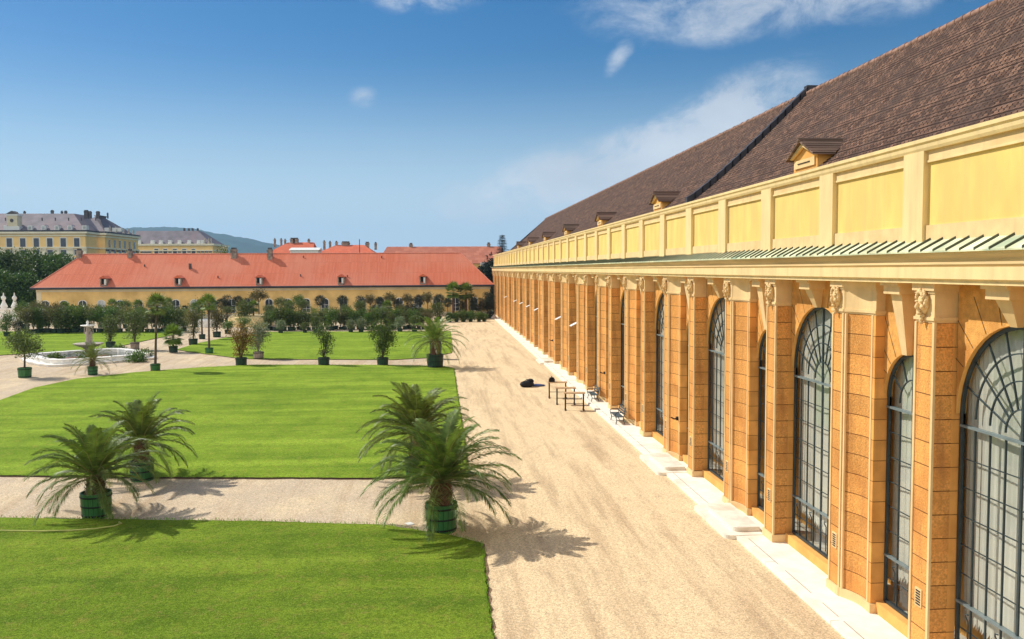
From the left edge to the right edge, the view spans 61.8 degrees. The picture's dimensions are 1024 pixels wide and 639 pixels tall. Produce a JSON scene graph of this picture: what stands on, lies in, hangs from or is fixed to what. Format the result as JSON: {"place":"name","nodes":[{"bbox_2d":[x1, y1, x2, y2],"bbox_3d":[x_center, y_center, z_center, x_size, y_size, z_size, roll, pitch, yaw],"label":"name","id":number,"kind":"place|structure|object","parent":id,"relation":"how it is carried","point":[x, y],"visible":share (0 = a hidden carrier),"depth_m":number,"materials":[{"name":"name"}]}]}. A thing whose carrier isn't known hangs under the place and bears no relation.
{"place":"outdoors","nodes":[
{"label":"outdoors","id":0,"kind":"place"},
{"bbox_2d":[0,293,8,317],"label":"statue","id":1,"kind":"object","parent":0,"point":[3,307],"depth_m":158.29,"materials":[{"name":"white stone"}]},
{"bbox_2d":[0,331,181,355],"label":"lawn","id":2,"kind":"structure","parent":0,"point":[65,341],"depth_m":112.25,"materials":[{"name":"green plant"}]},
{"bbox_2d":[11,320,25,333],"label":"potted shrub","id":3,"kind":"object","parent":2,"relation":"on","point":[20,324],"visible":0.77,"depth_m":119.16,"materials":[{"name":"green plant"}]},
{"bbox_2d":[55,301,85,332],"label":"potted shrub","id":4,"kind":"object","parent":2,"relation":"on","point":[73,328],"visible":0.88,"depth_m":125.27,"materials":[{"name":"green plant"}]},
{"bbox_2d":[98,313,120,347],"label":"potted shrub","id":5,"kind":"object","parent":2,"relation":"on","point":[110,333],"visible":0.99,"depth_m":100.31,"materials":[{"name":"green plant"}]},
{"bbox_2d":[124,227,279,252],"bbox_3d":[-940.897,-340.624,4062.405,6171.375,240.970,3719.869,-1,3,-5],"label":"hill","id":6,"kind":"structure","parent":0,"point":[244,245],"depth_m":4183.84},
{"bbox_2d":[0,364,468,478],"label":"lawn","id":7,"kind":"structure","parent":0,"point":[256,421],"depth_m":52.92,"materials":[{"name":"green plant"}]},
{"bbox_2d":[0,363,495,638],"bbox_3d":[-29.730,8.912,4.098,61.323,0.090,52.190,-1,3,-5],"label":"lawn","id":8,"kind":"structure","parent":0,"point":[172,579],"depth_m":24.61,"materials":[{"name":"green plant"}]},
{"bbox_2d":[0,521,121,531],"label":"garden hose","id":9,"kind":"object","parent":8,"relation":"on","point":[62,530],"visible":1,"depth_m":29.48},
{"bbox_2d":[178,331,452,359],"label":"lawn","id":10,"kind":"structure","parent":0,"point":[355,345],"depth_m":99.42,"materials":[{"name":"green plant"}]},
{"bbox_2d":[200,293,217,352],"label":"slim palm","id":11,"kind":"object","parent":10,"relation":"on","point":[209,297],"visible":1,"depth_m":92.61,"materials":[{"name":"green plant"}]},
{"bbox_2d":[244,318,271,358],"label":"potted shrub","id":12,"kind":"object","parent":10,"relation":"on","point":[259,338],"visible":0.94,"depth_m":86.93,"materials":[{"name":"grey plant"}]},
{"bbox_2d":[275,318,286,332],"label":"potted shrub","id":13,"kind":"object","parent":10,"relation":"on","point":[282,325],"visible":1,"depth_m":122.29,"materials":[{"name":"green plant"}]},
{"bbox_2d":[308,315,322,332],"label":"potted shrub","id":14,"kind":"object","parent":10,"relation":"on","point":[318,319],"visible":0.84,"depth_m":122.54,"materials":[{"name":"green plant"}]},
{"bbox_2d":[355,316,366,331],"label":"potted shrub","id":15,"kind":"object","parent":10,"relation":"on","point":[360,322],"visible":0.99,"depth_m":123.13,"materials":[{"name":"green plant"}]},
{"bbox_2d":[394,314,405,331],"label":"potted shrub","id":16,"kind":"object","parent":10,"relation":"on","point":[399,321],"visible":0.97,"depth_m":123.63,"materials":[{"name":"green plant"}]},
{"bbox_2d":[408,315,420,331],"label":"potted shrub","id":17,"kind":"object","parent":10,"relation":"on","point":[417,320],"visible":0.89,"depth_m":123.80,"materials":[{"name":"green plant"}]},
{"bbox_2d":[0,316,844,638],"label":"gravel path","id":18,"kind":"structure","parent":0,"point":[606,534],"depth_m":32.02,"materials":[{"name":"beige gravel"}]},
{"bbox_2d":[0,311,19,335],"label":"potted shrub","id":19,"kind":"object","parent":18,"relation":"on","point":[7,319],"visible":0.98,"depth_m":119.00,"materials":[{"name":"green plant"}]},
{"bbox_2d":[1,327,44,377],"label":"potted tree","id":20,"kind":"object","parent":18,"relation":"on","point":[19,338],"visible":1,"depth_m":72.57,"materials":[{"name":"green plant"}]},
{"bbox_2d":[12,297,36,328],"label":"potted shrub","id":21,"kind":"object","parent":18,"relation":"on","point":[21,305],"visible":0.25,"depth_m":133.33,"materials":[{"name":"green plant"}]},
{"bbox_2d":[14,306,37,333],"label":"potted shrub","id":22,"kind":"object","parent":18,"relation":"on","point":[23,316],"visible":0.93,"depth_m":123.72,"materials":[{"name":"green plant"}]},
{"bbox_2d":[29,308,49,332],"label":"potted shrub","id":23,"kind":"object","parent":18,"relation":"on","point":[39,329],"visible":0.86,"depth_m":124.82,"materials":[{"name":"green plant"}]},
{"bbox_2d":[37,310,55,332],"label":"potted shrub","id":24,"kind":"object","parent":18,"relation":"on","point":[48,330],"visible":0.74,"depth_m":125.29,"materials":[{"name":"green plant"}]},
{"bbox_2d":[42,305,62,332],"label":"potted shrub","id":25,"kind":"object","parent":18,"relation":"on","point":[51,318],"visible":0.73,"depth_m":124.77,"materials":[{"name":"green plant"}]},
{"bbox_2d":[42,350,69,358],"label":"fountain plant","id":26,"kind":"object","parent":18,"relation":"on","point":[55,355],"visible":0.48,"depth_m":83.23,"materials":[{"name":"green plant"}]},
{"bbox_2d":[49,304,72,332],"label":"potted shrub","id":27,"kind":"object","parent":18,"relation":"on","point":[57,324],"visible":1,"depth_m":124.17,"materials":[{"name":"green plant"}]},
{"bbox_2d":[20,321,153,366],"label":"fountain","id":28,"kind":"object","parent":18,"relation":"on","point":[118,355],"visible":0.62,"depth_m":86.07,"materials":[{"name":"white stone"}]},
{"bbox_2d":[82,306,99,331],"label":"potted shrub","id":29,"kind":"object","parent":18,"relation":"on","point":[90,313],"visible":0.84,"depth_m":125.37,"materials":[{"name":"green plant"}]},
{"bbox_2d":[70,342,115,374],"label":"potted palm","id":30,"kind":"object","parent":18,"relation":"on","point":[92,352],"visible":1,"depth_m":74.26,"materials":[{"name":"green plant"}]},
{"bbox_2d":[87,306,104,331],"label":"potted shrub","id":31,"kind":"object","parent":18,"relation":"on","point":[98,314],"visible":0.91,"depth_m":125.15,"materials":[{"name":"green plant"}]},
{"bbox_2d":[22,420,170,524],"bbox_3d":[-15.367,5.429,31.281,5.155,3.652,4.869,1,4,22],"label":"potted palm","id":32,"kind":"object","parent":18,"relation":"on","point":[93,455],"visible":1,"depth_m":30.94,"materials":[{"name":"green plant"}]},
{"bbox_2d":[118,302,150,349],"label":"potted shrub","id":33,"kind":"object","parent":18,"relation":"on","point":[133,325],"visible":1,"depth_m":97.56,"materials":[{"name":"green plant"}]},
{"bbox_2d":[122,348,149,362],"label":"fountain plant","id":34,"kind":"object","parent":18,"relation":"on","point":[139,355],"visible":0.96,"depth_m":84.59,"materials":[{"name":"green plant"}]},
{"bbox_2d":[88,391,198,482],"bbox_3d":[-15.954,5.060,36.924,4.788,3.825,4.839,1,4,17],"label":"potted palm","id":35,"kind":"object","parent":18,"relation":"on","point":[139,420],"visible":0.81,"depth_m":36.56,"materials":[{"name":"green plant"}]},
{"bbox_2d":[143,292,168,370],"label":"slim palm","id":36,"kind":"object","parent":18,"relation":"on","point":[155,311],"visible":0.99,"depth_m":76.78,"materials":[{"name":"green plant"}]},
{"bbox_2d":[153,304,171,331],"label":"potted shrub","id":37,"kind":"object","parent":18,"relation":"on","point":[161,322],"visible":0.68,"depth_m":125.60,"materials":[{"name":"green plant"}]},
{"bbox_2d":[161,306,176,326],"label":"potted shrub","id":38,"kind":"object","parent":18,"relation":"on","point":[170,311],"visible":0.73,"depth_m":125.30,"materials":[{"name":"green plant"}]},
{"bbox_2d":[161,322,185,352],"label":"palmetto","id":39,"kind":"object","parent":18,"relation":"on","point":[173,329],"visible":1,"depth_m":94.18,"materials":[{"name":"plant"}]},
{"bbox_2d":[165,305,186,329],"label":"potted shrub","id":40,"kind":"object","parent":18,"relation":"on","point":[178,319],"visible":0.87,"depth_m":125.18,"materials":[{"name":"green plant"}]},
{"bbox_2d":[180,303,204,344],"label":"potted shrub","id":41,"kind":"object","parent":18,"relation":"on","point":[194,320],"visible":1,"depth_m":104.06,"materials":[{"name":"green plant"}]},
{"bbox_2d":[193,299,205,338],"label":"slim palm","id":42,"kind":"object","parent":18,"relation":"on","point":[201,335],"visible":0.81,"depth_m":112.74,"materials":[{"name":"plant"}]},
{"bbox_2d":[207,305,226,336],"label":"potted shrub","id":43,"kind":"object","parent":18,"relation":"on","point":[216,314],"visible":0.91,"depth_m":115.92,"materials":[{"name":"green plant"}]},
{"bbox_2d":[221,294,232,321],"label":"clipped tree","id":44,"kind":"object","parent":18,"relation":"on","point":[228,304],"visible":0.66,"depth_m":151.12,"materials":[{"name":"green plant"}]},
{"bbox_2d":[221,319,235,333],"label":"potted shrub","id":45,"kind":"object","parent":18,"relation":"on","point":[229,325],"visible":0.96,"depth_m":121.76,"materials":[{"name":"green plant"}]},
{"bbox_2d":[224,323,258,364],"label":"potted shrub","id":46,"kind":"object","parent":18,"relation":"on","point":[242,341],"visible":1,"depth_m":81.14,"materials":[{"name":"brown plant"}]},
{"bbox_2d":[232,298,254,318],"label":"potted shrub","id":47,"kind":"object","parent":18,"relation":"on","point":[244,309],"visible":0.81,"depth_m":137.37,"materials":[{"name":"green plant"}]},
{"bbox_2d":[235,316,252,332],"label":"potted shrub","id":48,"kind":"object","parent":18,"relation":"on","point":[244,320],"visible":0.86,"depth_m":123.93,"materials":[{"name":"green plant"}]},
{"bbox_2d":[228,315,273,326],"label":"domed cover","id":49,"kind":"object","parent":18,"relation":"on","point":[255,317],"visible":0.44,"depth_m":137.00,"materials":[{"name":"beige"}]},
{"bbox_2d":[43,369,469,479],"bbox_3d":[-21.501,5.683,58.514,35.872,0.001,46.329,-1,3,-5],"label":"soil edge","id":50,"kind":"object","parent":18,"relation":"on","point":[329,479],"visible":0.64,"depth_m":37.13,"materials":[{"name":"brown soil"}]},
{"bbox_2d":[246,288,269,314],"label":"potted tree","id":51,"kind":"object","parent":18,"relation":"on","point":[258,294],"visible":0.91,"depth_m":148.91,"materials":[{"name":"green plant"}]},
{"bbox_2d":[260,310,273,330],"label":"potted shrub","id":52,"kind":"object","parent":18,"relation":"on","point":[267,320],"visible":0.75,"depth_m":128.34,"materials":[{"name":"green plant"}]},
{"bbox_2d":[265,308,281,330],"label":"potted shrub","id":53,"kind":"object","parent":18,"relation":"on","point":[271,315],"visible":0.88,"depth_m":127.53,"materials":[{"name":"green plant"}]},
{"bbox_2d":[275,305,292,330],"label":"potted shrub","id":54,"kind":"object","parent":18,"relation":"on","point":[280,315],"visible":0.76,"depth_m":127.16,"materials":[{"name":"green plant"}]},
{"bbox_2d":[282,305,298,330],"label":"potted shrub","id":55,"kind":"object","parent":18,"relation":"on","point":[291,326],"visible":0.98,"depth_m":127.31,"materials":[{"name":"green plant"}]},
{"bbox_2d":[294,299,309,322],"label":"potted tree","id":56,"kind":"object","parent":18,"relation":"on","point":[303,304],"visible":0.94,"depth_m":139.16,"materials":[{"name":"green plant"}]},
{"bbox_2d":[294,308,310,330],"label":"potted shrub","id":57,"kind":"object","parent":18,"relation":"on","point":[300,314],"visible":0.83,"depth_m":127.83,"materials":[{"name":"green plant"}]},
{"bbox_2d":[313,295,327,308],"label":"clipped tree","id":58,"kind":"object","parent":18,"relation":"on","point":[321,301],"visible":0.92,"depth_m":152.65,"materials":[{"name":"green plant"}]},
{"bbox_2d":[310,321,335,364],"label":"potted shrub","id":59,"kind":"object","parent":18,"relation":"on","point":[324,360],"visible":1,"depth_m":80.78,"materials":[{"name":"green plant"}]},
{"bbox_2d":[323,307,341,329],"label":"potted shrub","id":60,"kind":"object","parent":18,"relation":"on","point":[330,317],"visible":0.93,"depth_m":127.82,"materials":[{"name":"green plant"}]},
{"bbox_2d":[336,309,349,329],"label":"potted shrub","id":61,"kind":"object","parent":18,"relation":"on","point":[344,321],"visible":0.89,"depth_m":129.09,"materials":[{"name":"green plant"}]},
{"bbox_2d":[353,306,367,328],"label":"potted shrub","id":62,"kind":"object","parent":18,"relation":"on","point":[360,314],"visible":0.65,"depth_m":128.89,"materials":[{"name":"green plant"}]},
{"bbox_2d":[368,308,382,329],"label":"potted shrub","id":63,"kind":"object","parent":18,"relation":"on","point":[376,314],"visible":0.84,"depth_m":128.43,"materials":[{"name":"green plant"}]},
{"bbox_2d":[366,316,399,364],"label":"potted shrub","id":64,"kind":"object","parent":18,"relation":"on","point":[385,333],"visible":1,"depth_m":80.41,"materials":[{"name":"green plant"}]},
{"bbox_2d":[355,381,479,482],"bbox_3d":[-4.128,4.808,36.482,5.307,4.158,5.272,-3,4,-37],"label":"potted palm","id":65,"kind":"object","parent":18,"relation":"on","point":[415,405],"visible":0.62,"depth_m":36.07,"materials":[{"name":"green plant"}]},
{"bbox_2d":[419,290,435,308],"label":"potted tree","id":66,"kind":"object","parent":18,"relation":"on","point":[426,298],"visible":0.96,"depth_m":151.11,"materials":[{"name":"green plant"}]},
{"bbox_2d":[404,316,467,367],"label":"potted palm","id":67,"kind":"object","parent":18,"relation":"on","point":[434,357],"visible":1,"depth_m":78.11,"materials":[{"name":"plant"}]},
{"bbox_2d":[429,300,446,321],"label":"potted shrub","id":68,"kind":"object","parent":18,"relation":"on","point":[435,308],"visible":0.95,"depth_m":146.28,"materials":[{"name":"green plant"}]},
{"bbox_2d":[360,409,521,542],"bbox_3d":[-2.306,5.251,29.545,5.430,4.070,5.412,-2,4,-23],"label":"potted palm","id":69,"kind":"object","parent":18,"relation":"on","point":[438,461],"visible":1,"depth_m":28.98,"materials":[{"name":"green plant"}]},
{"bbox_2d":[445,281,460,314],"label":"fan palm","id":70,"kind":"object","parent":18,"relation":"on","point":[451,286],"visible":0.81,"depth_m":156.10,"materials":[{"name":"green plant"}]},
{"bbox_2d":[459,281,474,318],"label":"fan palm","id":71,"kind":"object","parent":18,"relation":"on","point":[466,286],"visible":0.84,"depth_m":156.24,"materials":[{"name":"green plant"}]},
{"bbox_2d":[467,293,477,313],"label":"clipped tree","id":72,"kind":"object","parent":18,"relation":"on","point":[471,303],"visible":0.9,"depth_m":156.76,"materials":[{"name":"green plant"}]},
{"bbox_2d":[482,291,494,317],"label":"clipped tree","id":73,"kind":"object","parent":18,"relation":"on","point":[486,300],"visible":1,"depth_m":156.96,"materials":[{"name":"green plant"}]},
{"bbox_2d":[482,544,496,638],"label":"soil edge","id":74,"kind":"object","parent":18,"relation":"on","point":[493,626],"visible":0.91,"depth_m":23.84,"materials":[{"name":"brown soil"}]},
{"bbox_2d":[486,293,495,317],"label":"clipped tree","id":75,"kind":"object","parent":18,"relation":"on","point":[492,306],"visible":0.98,"depth_m":157.03,"materials":[{"name":"green plant"}]},
{"bbox_2d":[520,379,533,386],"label":"duffel bag","id":76,"kind":"object","parent":18,"relation":"on","point":[527,383],"visible":1,"depth_m":65.12,"materials":[{"name":"black fabric"}]},
{"bbox_2d":[564,392,584,410],"bbox_3d":[3.983,5.217,54.561,1.350,1.130,0.640,0,3,1],"label":"standing table","id":77,"kind":"object","parent":18,"relation":"on","point":[565,393],"visible":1,"depth_m":54.51,"materials":[{"name":"brown wood"}]},
{"bbox_2d":[639,452,686,475],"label":"stone steps","id":78,"kind":"structure","parent":18,"relation":"on","point":[662,464],"depth_m":38.45,"materials":[{"name":"beige stone"}]},
{"bbox_2d":[694,503,762,539],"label":"stone steps","id":79,"kind":"structure","parent":18,"relation":"on","point":[730,521],"depth_m":29.77,"materials":[{"name":"beige stone"}]},
{"bbox_2d":[0,0,992,252],"label":"sky","id":80,"kind":"structure","parent":0,"point":[387,123],"materials":[{"name":"blue"}]},
{"bbox_2d":[491,314,907,638],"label":"pavement","id":81,"kind":"structure","parent":0,"point":[802,577],"depth_m":26.24,"materials":[{"name":"beige stone"}]},
{"bbox_2d":[610,404,625,423],"bbox_3d":[6.127,5.473,49.519,0.664,0.964,1.700,-1,3,-5],"label":"bench","id":82,"kind":"object","parent":81,"relation":"on","point":[617,415],"visible":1,"depth_m":49.41,"materials":[{"name":"black metal"}]},
{"bbox_2d":[491,0,1023,638],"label":"orangery","id":83,"kind":"structure","parent":81,"relation":"on","point":[797,322],"depth_m":23.68,"materials":[{"name":"paint"}]},
{"bbox_2d":[595,295,596,385],"bbox_3d":[6.350,1.151,60.533,0.349,7.680,4.150,-1,3,-5],"label":"window","id":84,"kind":"structure","parent":83,"relation":"in","point":[596,295],"depth_m":62.38,"materials":[{"name":"glass"}]},
{"bbox_2d":[620,291,624,406],"bbox_3d":[7.089,1.661,51.789,0.349,7.680,4.150,-1,3,-5],"label":"window","id":85,"kind":"structure","parent":83,"relation":"in","point":[623,303],"depth_m":53.40,"materials":[{"name":"glass"}]},
{"bbox_2d":[655,293,663,435],"bbox_3d":[7.829,2.172,43.045,0.349,7.680,4.150,-1,3,-5],"label":"window","id":86,"kind":"structure","parent":83,"relation":"in","point":[661,322],"depth_m":44.39,"materials":[{"name":"glass"}]},
{"bbox_2d":[687,327,688,454],"bbox_3d":[8.241,2.457,38.166,0.347,7.680,2.500,-1,3,-5],"label":"window","id":87,"kind":"structure","parent":83,"relation":"in","point":[688,327],"depth_m":39.33,"materials":[{"name":"glass"}]},
{"bbox_2d":[707,297,724,481],"bbox_3d":[8.569,2.683,34.302,0.349,7.680,4.150,-1,3,-5],"label":"window","id":88,"kind":"structure","parent":83,"relation":"in","point":[718,358],"depth_m":35.41,"materials":[{"name":"glass"}]},
{"bbox_2d":[757,332,765,511],"bbox_3d":[8.980,2.968,29.422,0.347,7.680,2.500,-1,3,-5],"label":"window","id":89,"kind":"structure","parent":83,"relation":"in","point":[759,473],"depth_m":30.49,"materials":[{"name":"glass"}]},
{"bbox_2d":[792,307,831,559],"bbox_3d":[9.308,3.193,25.558,0.349,7.680,4.150,-1,3,-5],"label":"window","id":90,"kind":"structure","parent":83,"relation":"in","point":[816,342],"depth_m":26.34,"materials":[{"name":"glass"}]},
{"bbox_2d":[883,355,913,618],"bbox_3d":[9.720,3.478,20.678,0.347,7.680,2.500,-1,3,-5],"label":"window","id":91,"kind":"structure","parent":83,"relation":"in","point":[903,406],"depth_m":21.41,"materials":[{"name":"glass"}]},
{"bbox_2d":[954,327,1023,638],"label":"window","id":92,"kind":"structure","parent":83,"relation":"in","point":[993,575],"depth_m":17.80,"materials":[{"name":"glass"}]},
{"label":"ground","id":93,"kind":"structure","parent":0,"visible":0},
{"bbox_2d":[0,266,24,307],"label":"tree","id":94,"kind":"object","parent":93,"relation":"on","point":[4,275],"visible":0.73,"depth_m":169.87,"materials":[{"name":"green plant"}]},
{"bbox_2d":[0,246,41,280],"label":"tree","id":95,"kind":"object","parent":93,"relation":"on","point":[16,262],"visible":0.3,"depth_m":181.96,"materials":[{"name":"green plant"}]},
{"bbox_2d":[0,269,41,307],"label":"tree","id":96,"kind":"object","parent":93,"relation":"on","point":[27,294],"visible":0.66,"depth_m":171.78,"materials":[{"name":"green plant"}]},
{"bbox_2d":[16,247,52,271],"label":"tree","id":97,"kind":"object","parent":93,"relation":"on","point":[35,256],"visible":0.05,"depth_m":189.74,"materials":[{"name":"green plant"}]},
{"bbox_2d":[35,251,68,280],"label":"tree","id":98,"kind":"object","parent":93,"relation":"on","point":[51,265],"visible":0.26,"depth_m":186.60,"materials":[{"name":"green plant"}]},
{"bbox_2d":[0,210,140,260],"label":"palace","id":99,"kind":"structure","parent":93,"relation":"on","point":[86,233],"depth_m":366.81,"materials":[{"name":"paint"}]},
{"bbox_2d":[135,228,228,252],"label":"palace wing","id":100,"kind":"structure","parent":93,"relation":"on","point":[189,241],"depth_m":505.29,"materials":[{"name":"paint"}]},
{"bbox_2d":[29,248,493,317],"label":"garden wing","id":101,"kind":"structure","parent":93,"relation":"on","point":[181,279],"depth_m":166.42,"materials":[{"name":"red tile"}]},
{"bbox_2d":[273,238,316,252],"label":"red roofed house","id":102,"kind":"structure","parent":93,"relation":"on","point":[292,243],"depth_m":262.65,"materials":[{"name":"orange tile"}]},
{"bbox_2d":[289,248,322,252],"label":"flat roofed house","id":103,"kind":"structure","parent":93,"relation":"on","point":[306,250],"depth_m":240.90,"materials":[{"name":"white paint"}]},
{"bbox_2d":[322,240,376,252],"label":"red roofed house","id":104,"kind":"structure","parent":93,"relation":"on","point":[345,247],"depth_m":253.72,"materials":[{"name":"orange tile"}]},
{"bbox_2d":[383,242,499,267],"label":"brick roofed house","id":105,"kind":"structure","parent":93,"relation":"on","point":[475,255],"depth_m":223.36,"materials":[{"name":"red tile"}]},
{"bbox_2d":[477,252,497,309],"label":"tree","id":106,"kind":"object","parent":93,"relation":"on","point":[487,269],"visible":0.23,"depth_m":188.85,"materials":[{"name":"green plant"}]},
{"bbox_2d":[492,235,509,303],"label":"fir tree","id":107,"kind":"object","parent":93,"relation":"on","point":[501,249],"visible":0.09,"depth_m":194.41,"materials":[{"name":"green plant"}]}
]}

